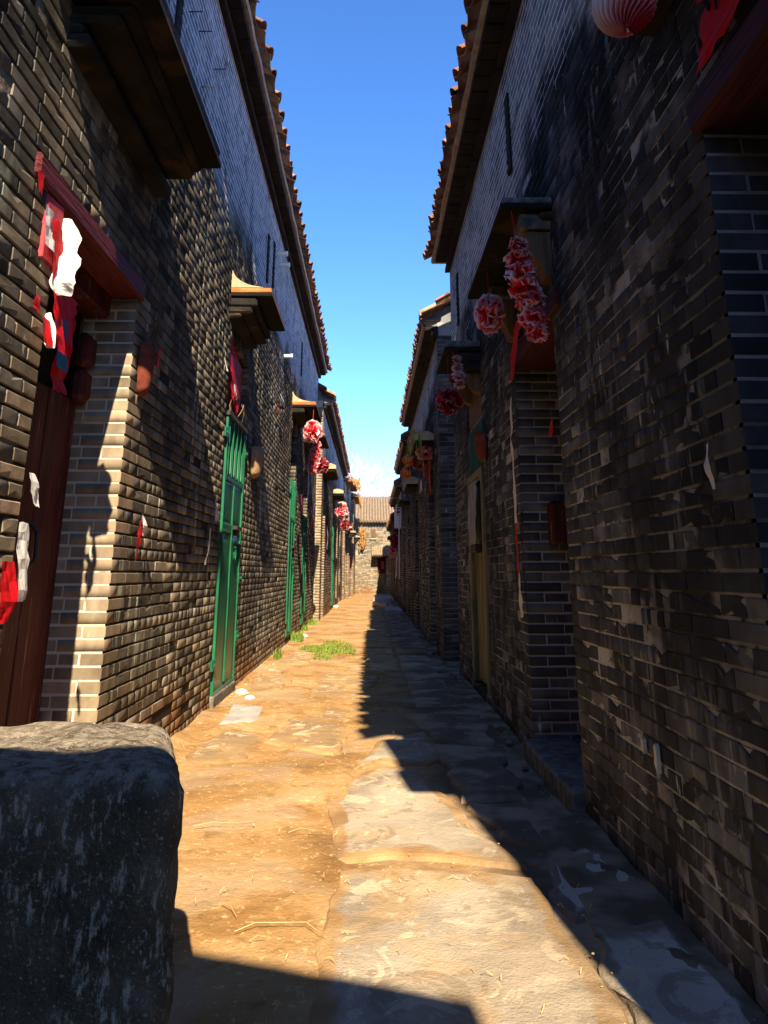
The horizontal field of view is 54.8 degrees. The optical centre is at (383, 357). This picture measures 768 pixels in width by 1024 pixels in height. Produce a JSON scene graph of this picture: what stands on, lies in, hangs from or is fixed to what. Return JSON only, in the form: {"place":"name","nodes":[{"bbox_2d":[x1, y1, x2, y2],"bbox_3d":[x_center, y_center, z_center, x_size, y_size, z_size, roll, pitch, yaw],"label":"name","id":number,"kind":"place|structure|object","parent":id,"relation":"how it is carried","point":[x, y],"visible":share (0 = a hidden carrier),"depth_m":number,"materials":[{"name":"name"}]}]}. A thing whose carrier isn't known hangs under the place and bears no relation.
{"place":"outdoors","nodes":[
{"label":"outdoors","id":0,"kind":"place"},
{"bbox_2d":[297,640,355,659],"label":"grass","id":1,"kind":"structure","parent":0,"point":[336,648],"depth_m":10.92,"materials":[{"name":"green plant"}]},
{"bbox_2d":[256,0,467,496],"label":"sky","id":2,"kind":"structure","parent":0,"point":[364,86],"materials":[{"name":"blue"}]},
{"bbox_2d":[348,452,393,496],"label":"tree","id":3,"kind":"object","parent":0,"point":[368,483],"visible":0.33,"depth_m":47.60,"materials":[{"name":"white plant"}]},
{"bbox_2d":[167,593,767,1023],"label":"ground","id":4,"kind":"structure","parent":0,"point":[515,929],"depth_m":2.80,"materials":[{"name":"stone"}]},
{"bbox_2d":[0,721,183,1023],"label":"stone block","id":5,"kind":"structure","parent":4,"relation":"on","point":[91,816],"depth_m":1.38,"materials":[{"name":"grey stone"}]},
{"bbox_2d":[0,0,331,737],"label":"brick house","id":6,"kind":"structure","parent":4,"relation":"on","point":[148,138],"depth_m":4.30,"materials":[{"name":"brick"}]},
{"bbox_2d":[0,561,17,623],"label":"red paper","id":7,"kind":"object","parent":6,"relation":"attached to","point":[8,594],"visible":1,"depth_m":2.65,"materials":[{"name":"red paper"}]},
{"bbox_2d":[16,522,29,601],"bbox_3d":[-1.341,0.758,2.750,0.024,0.287,0.095,-1,-16,4],"label":"white paper","id":8,"kind":"object","parent":6,"relation":"attached to","point":[22,548],"visible":1,"depth_m":2.75,"materials":[{"name":"white paper"}]},
{"bbox_2d":[30,473,38,506],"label":"white paper","id":9,"kind":"object","parent":6,"relation":"attached to","point":[34,487],"visible":1,"depth_m":2.85,"materials":[{"name":"white paper"}]},
{"bbox_2d":[33,293,39,313],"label":"red paper","id":10,"kind":"object","parent":6,"relation":"attached to","point":[36,304],"visible":1,"depth_m":2.85,"materials":[{"name":"red paper"}]},
{"bbox_2d":[0,381,75,726],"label":"door","id":11,"kind":"structure","parent":6,"relation":"in","point":[23,646],"depth_m":3.58,"materials":[{"name":"paint"}]},
{"bbox_2d":[38,169,44,195],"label":"red paper","id":12,"kind":"object","parent":6,"relation":"attached to","point":[41,175],"visible":1,"depth_m":2.91,"materials":[{"name":"red paper"}]},
{"bbox_2d":[42,315,52,346],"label":"red paper","id":13,"kind":"object","parent":6,"relation":"attached to","point":[47,337],"visible":1,"depth_m":2.96,"materials":[{"name":"red paper"}]},
{"bbox_2d":[45,205,54,251],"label":"white paper","id":14,"kind":"object","parent":6,"relation":"attached to","point":[49,240],"visible":1,"depth_m":2.99,"materials":[{"name":"white paper"}]},
{"bbox_2d":[44,217,81,354],"bbox_3d":[-1.338,-0.318,3.084,0.124,0.595,0.234,7,-17,-22],"label":"paper","id":15,"kind":"object","parent":6,"relation":"attached to","point":[67,238],"visible":0.95,"depth_m":3.07,"materials":[{"name":"white paper"}]},
{"bbox_2d":[50,295,77,394],"bbox_3d":[-1.470,-0.067,3.425,0.038,0.488,0.273,1,-16,-3],"label":"red paper","id":16,"kind":"object","parent":6,"relation":"attached to","point":[60,367],"visible":0.77,"depth_m":3.41,"materials":[{"name":"red paper"}]},
{"bbox_2d":[135,513,146,560],"bbox_3d":[-1.370,1.009,4.176,0.032,0.271,0.110,0,-16,-1],"label":"red paper","id":17,"kind":"object","parent":6,"relation":"attached to","point":[143,531],"visible":1,"depth_m":4.19,"materials":[{"name":"red paper"}]},
{"bbox_2d":[137,331,160,396],"bbox_3d":[-1.357,0.032,4.284,0.092,0.390,0.168,0,-16,-1],"label":"incense pocket","id":18,"kind":"object","parent":6,"relation":"attached to","point":[146,357],"visible":1,"depth_m":4.23,"materials":[{"name":"red ceramic"}]},
{"bbox_2d":[204,528,210,564],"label":"white paper","id":19,"kind":"object","parent":6,"relation":"attached to","point":[208,546],"visible":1,"depth_m":5.98,"materials":[{"name":"white paper"}]},
{"bbox_2d":[215,504,218,521],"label":"white paper","id":20,"kind":"object","parent":6,"relation":"attached to","point":[216,515],"visible":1,"depth_m":6.16,"materials":[{"name":"white paper"}]},
{"bbox_2d":[229,341,241,413],"bbox_3d":[-1.478,0.228,7.372,0.031,0.646,0.795,0,-16,-1],"label":"red paper","id":21,"kind":"object","parent":6,"relation":"attached to","point":[235,368],"visible":0.87,"depth_m":7.40,"materials":[{"name":"red paper"}]},
{"bbox_2d":[251,439,268,478],"bbox_3d":[-1.400,1.155,8.370,0.157,0.418,0.444,0,-16,-1],"label":"incense pocket","id":22,"kind":"object","parent":6,"relation":"attached to","point":[257,457],"visible":1,"depth_m":8.22,"materials":[{"name":"ceramic"}]},
{"bbox_2d":[307,467,308,499],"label":"white paper","id":23,"kind":"object","parent":6,"relation":"attached to","point":[308,485],"visible":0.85,"depth_m":14.43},
{"bbox_2d":[303,409,322,442],"bbox_3d":[-1.164,1.110,12.283,0.317,0.679,0.557,0,-16,-1],"label":"paper flower","id":24,"kind":"object","parent":6,"relation":"hanging from","point":[312,431],"visible":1,"depth_m":12.06,"materials":[{"name":"red paper"}]},
{"bbox_2d":[306,441,322,473],"bbox_3d":[-1.301,1.722,13.949,0.314,0.925,0.270,-10,-19,31],"label":"paper garland","id":25,"kind":"object","parent":6,"relation":"hanging from","point":[314,458],"visible":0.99,"depth_m":13.86},
{"bbox_2d":[317,440,329,472],"bbox_3d":[-1.266,1.992,14.920,0.341,0.699,0.356,0,-16,-1],"label":"paper flower","id":26,"kind":"object","parent":6,"relation":"hanging from","point":[323,466],"visible":0.71,"depth_m":14.81,"materials":[{"name":"red paper"}]},
{"bbox_2d":[244,695,254,699],"bbox_3d":[-1.206,3.057,6.641,0.093,0.060,0.096,15,-22,-41],"label":"rubble stone","id":27,"kind":"object","parent":4,"relation":"on","point":[247,697],"visible":0.62,"depth_m":6.62,"materials":[{"name":"white stone"}]},
{"bbox_2d":[193,821,324,935],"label":"twigs","id":28,"kind":"object","parent":4,"relation":"on","point":[263,922],"visible":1,"depth_m":2.38,"materials":[{"name":"wood"}]},
{"bbox_2d":[273,647,284,659],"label":"grass tuft","id":29,"kind":"object","parent":4,"relation":"on","point":[278,655],"visible":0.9,"depth_m":9.74,"materials":[{"name":"green plant"}]},
{"bbox_2d":[290,631,304,641],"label":"grass tuft","id":30,"kind":"object","parent":4,"relation":"on","point":[295,637],"visible":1,"depth_m":12.30,"materials":[{"name":"green plant"}]},
{"bbox_2d":[301,624,308,631],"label":"grass tuft","id":31,"kind":"object","parent":4,"relation":"on","point":[304,628],"visible":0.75,"depth_m":14.38,"materials":[{"name":"green plant"}]},
{"bbox_2d":[308,618,316,624],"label":"grass tuft","id":32,"kind":"object","parent":4,"relation":"on","point":[312,622],"visible":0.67,"depth_m":15.90,"materials":[{"name":"green plant"}]},
{"bbox_2d":[313,382,350,620],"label":"brick house","id":33,"kind":"structure","parent":4,"relation":"on","point":[327,592],"depth_m":20.64,"materials":[{"name":"brick"}]},
{"bbox_2d":[328,506,329,542],"bbox_3d":[-1.536,4.701,20.834,0.030,1.006,0.327,0,-16,-1],"label":"paper strip","id":34,"kind":"object","parent":33,"relation":"attached to","point":[329,521],"visible":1,"depth_m":20.79,"materials":[{"name":"red paper"}]},
{"bbox_2d":[335,503,348,519],"bbox_3d":[-1.349,4.826,23.772,0.467,0.800,0.475,0,-16,-1],"label":"paper flower","id":35,"kind":"object","parent":33,"relation":"hanging from","point":[341,510],"visible":1,"depth_m":23.66,"materials":[{"name":"red paper"}]},
{"bbox_2d":[340,520,349,530],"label":"paper flower","id":36,"kind":"object","parent":33,"relation":"hanging from","point":[344,525],"visible":0.99,"depth_m":26.88,"materials":[{"name":"red paper"}]},
{"bbox_2d":[342,473,361,599],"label":"brick house","id":37,"kind":"structure","parent":4,"relation":"on","point":[351,488],"depth_m":34.60,"materials":[{"name":"brick"}]},
{"bbox_2d":[177,622,541,786],"bbox_3d":[-0.347,4.159,10.457,2.326,0.084,13.608,0,-16,-1],"label":"rubble","id":38,"kind":"object","parent":4,"relation":"on","point":[510,743],"depth_m":6.83,"materials":[{"name":"stone"}]},
{"bbox_2d":[354,496,393,593],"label":"brick house","id":39,"kind":"structure","parent":4,"relation":"on","point":[372,566],"depth_m":40.68,"materials":[{"name":"beige brick"}]},
{"bbox_2d":[357,525,366,549],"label":"dry creeper","id":40,"kind":"object","parent":39,"relation":"attached to","point":[362,537],"visible":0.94,"depth_m":40.55,"materials":[{"name":"yellow plant"}]},
{"bbox_2d":[371,529,375,537],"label":"window","id":41,"kind":"structure","parent":39,"relation":"in","point":[373,531],"depth_m":40.87,"materials":[{"name":"brown wood"}]},
{"bbox_2d":[378,574,385,592],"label":"door","id":42,"kind":"structure","parent":39,"relation":"in","point":[381,577],"depth_m":40.37,"materials":[{"name":"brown wood"}]},
{"bbox_2d":[378,558,385,572],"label":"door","id":43,"kind":"structure","parent":39,"relation":"in","point":[380,570],"depth_m":40.63,"materials":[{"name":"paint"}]},
{"bbox_2d":[386,512,394,598],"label":"brick house","id":44,"kind":"structure","parent":4,"relation":"on","point":[390,526],"depth_m":34.70,"materials":[{"name":"brick"}]},
{"bbox_2d":[389,477,401,607],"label":"brick house","id":45,"kind":"structure","parent":4,"relation":"on","point":[396,494],"depth_m":25.46,"materials":[{"name":"brick"}]},
{"bbox_2d":[356,487,390,498],"bbox_3d":[-0.426,5.472,30.169,0.014,1.185,7.198,4,-17,-14],"label":"overhead cable","id":46,"kind":"object","parent":45,"relation":"on","point":[376,498],"visible":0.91,"depth_m":29.04,"materials":[{"name":"white"}]},
{"bbox_2d":[388,546,395,557],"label":"paper flower","id":47,"kind":"object","parent":45,"relation":"hanging from","point":[392,552],"visible":0.92,"depth_m":27.99,"materials":[{"name":"red paper"}]},
{"bbox_2d":[390,533,398,548],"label":"paper flower","id":48,"kind":"object","parent":45,"relation":"hanging from","point":[394,541],"visible":0.92,"depth_m":26.16,"materials":[{"name":"red paper"}]},
{"bbox_2d":[393,431,411,619],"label":"brick house","id":49,"kind":"structure","parent":4,"relation":"on","point":[404,503],"depth_m":19.80,"materials":[{"name":"brick"}]},
{"bbox_2d":[399,291,459,661],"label":"brick house","id":50,"kind":"structure","parent":4,"relation":"on","point":[435,616],"depth_m":11.26,"materials":[{"name":"brick"}]},
{"bbox_2d":[400,466,410,479],"bbox_3d":[0.560,2.860,17.977,0.340,0.411,0.343,0,-16,-1],"label":"round lantern","id":51,"kind":"object","parent":50,"relation":"attached to","point":[406,473],"visible":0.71,"depth_m":17.87,"materials":[{"name":"red paper"}]},
{"bbox_2d":[402,454,410,469],"bbox_3d":[0.585,2.516,17.817,0.300,0.363,0.303,0,-16,-1],"label":"round lantern","id":52,"kind":"object","parent":50,"relation":"attached to","point":[407,462],"visible":0.69,"depth_m":17.73,"materials":[{"name":"red paper"}]},
{"bbox_2d":[404,429,425,477],"bbox_3d":[0.480,1.477,11.284,0.349,0.748,0.298,-6,-17,20],"label":"hanging plant","id":53,"kind":"object","parent":50,"relation":"hanging from","point":[410,439],"visible":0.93,"depth_m":11.29,"materials":[{"name":"green plant"}]},
{"bbox_2d":[411,455,427,470],"bbox_3d":[0.584,1.705,12.228,0.296,0.349,0.298,0,-16,-1],"label":"paper flower","id":54,"kind":"object","parent":50,"relation":"hanging from","point":[416,465],"visible":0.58,"depth_m":12.16,"materials":[{"name":"red paper"}]},
{"bbox_2d":[415,445,432,459],"bbox_3d":[0.637,1.452,11.469,0.317,0.288,0.314,0,-16,-1],"label":"paper flower","id":55,"kind":"object","parent":50,"relation":"hanging from","point":[426,450],"visible":0.78,"depth_m":11.39,"materials":[{"name":"red paper"}]},
{"bbox_2d":[428,450,430,493],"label":"red paper","id":56,"kind":"object","parent":50,"relation":"attached to","point":[429,472],"visible":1,"depth_m":10.95,"materials":[{"name":"red paper"}]},
{"bbox_2d":[180,635,685,1023],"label":"straw","id":57,"kind":"object","parent":4,"relation":"on","point":[399,878],"visible":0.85,"depth_m":2.69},
{"bbox_2d":[182,631,754,1023],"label":"pebbles","id":58,"kind":"object","parent":4,"relation":"on","point":[635,993],"visible":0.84,"depth_m":2.77,"materials":[{"name":"stone"}]},
{"bbox_2d":[422,0,767,1015],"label":"brick house","id":59,"kind":"structure","parent":4,"relation":"on","point":[616,676],"depth_m":2.97,"materials":[{"name":"brick"}]},
{"bbox_2d":[435,358,464,417],"bbox_3d":[0.626,0.286,7.065,0.298,0.606,0.294,0,-16,-1],"label":"paper flower","id":60,"kind":"object","parent":59,"relation":"hanging from","point":[448,401],"visible":1,"depth_m":6.96,"materials":[{"name":"red paper"}]},
{"bbox_2d":[451,352,465,389],"bbox_3d":[0.656,0.103,6.745,0.136,0.478,0.517,0,-16,-1],"label":"paper garland","id":61,"kind":"object","parent":59,"relation":"hanging from","point":[458,375],"visible":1,"depth_m":6.53},
{"bbox_2d":[467,480,476,544],"bbox_3d":[0.855,1.508,7.176,0.029,0.598,0.680,0,-16,-1],"label":"grey cloth","id":62,"kind":"object","parent":59,"relation":"attached to","point":[472,487],"visible":1,"depth_m":7.17,"materials":[{"name":"grey fabric"}]},
{"bbox_2d":[472,426,486,461],"bbox_3d":[0.848,0.767,6.645,0.112,0.338,0.286,0,-16,-1],"label":"incense pocket","id":63,"kind":"object","parent":59,"relation":"attached to","point":[480,440],"visible":1,"depth_m":6.53,"materials":[{"name":"red ceramic"}]},
{"bbox_2d":[474,272,504,336],"bbox_3d":[0.709,-0.367,5.034,0.208,0.486,0.242,0,-16,-1],"label":"paper flower","id":64,"kind":"object","parent":59,"relation":"hanging from","point":[489,311],"visible":1,"depth_m":4.97,"materials":[{"name":"red paper"}]},
{"bbox_2d":[510,399,517,522],"bbox_3d":[0.896,0.703,5.141,0.017,0.882,0.112,0,-16,-1],"label":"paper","id":65,"kind":"object","parent":59,"relation":"attached to","point":[514,487],"visible":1,"depth_m":5.13,"materials":[{"name":"red paper"}]},
{"bbox_2d":[510,319,519,381],"bbox_3d":[0.891,-0.058,4.991,0.018,0.347,0.536,0,-16,-1],"label":"red paper","id":66,"kind":"object","parent":59,"relation":"attached to","point":[515,342],"visible":0.91,"depth_m":5.07,"materials":[{"name":"red paper"}]},
{"bbox_2d":[515,523,518,572],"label":"red paper","id":67,"kind":"object","parent":59,"relation":"attached to","point":[516,545],"visible":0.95,"depth_m":5.00,"materials":[{"name":"red paper"}]},
{"bbox_2d":[518,572,523,617],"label":"white paper","id":68,"kind":"object","parent":59,"relation":"attached to","point":[520,602],"visible":1,"depth_m":4.87,"materials":[{"name":"white paper"}]},
{"bbox_2d":[503,211,549,342],"bbox_3d":[0.760,-0.473,4.022,0.221,0.848,0.197,-11,-19,32],"label":"paper garland","id":69,"kind":"object","parent":59,"relation":"hanging from","point":[525,292],"visible":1,"depth_m":3.94},
{"bbox_2d":[548,418,552,437],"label":"red paper","id":70,"kind":"object","parent":59,"relation":"attached to","point":[551,430],"visible":1,"depth_m":4.08,"materials":[{"name":"red paper"}]},
{"bbox_2d":[591,0,657,37],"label":"paper lantern","id":71,"kind":"object","parent":59,"relation":"hanging from","point":[620,18],"visible":1,"depth_m":2.13,"materials":[{"name":"red paper"}]},
{"bbox_2d":[704,443,714,488],"bbox_3d":[0.954,0.319,2.177,0.017,0.139,0.036,0,-16,-1],"label":"white paper","id":72,"kind":"object","parent":59,"relation":"attached to","point":[707,468],"visible":1,"depth_m":2.17,"materials":[{"name":"white paper"}]},
{"bbox_2d":[695,0,739,76],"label":"red paper","id":73,"kind":"object","parent":59,"relation":"attached to","point":[716,17],"visible":1,"depth_m":2.16,"materials":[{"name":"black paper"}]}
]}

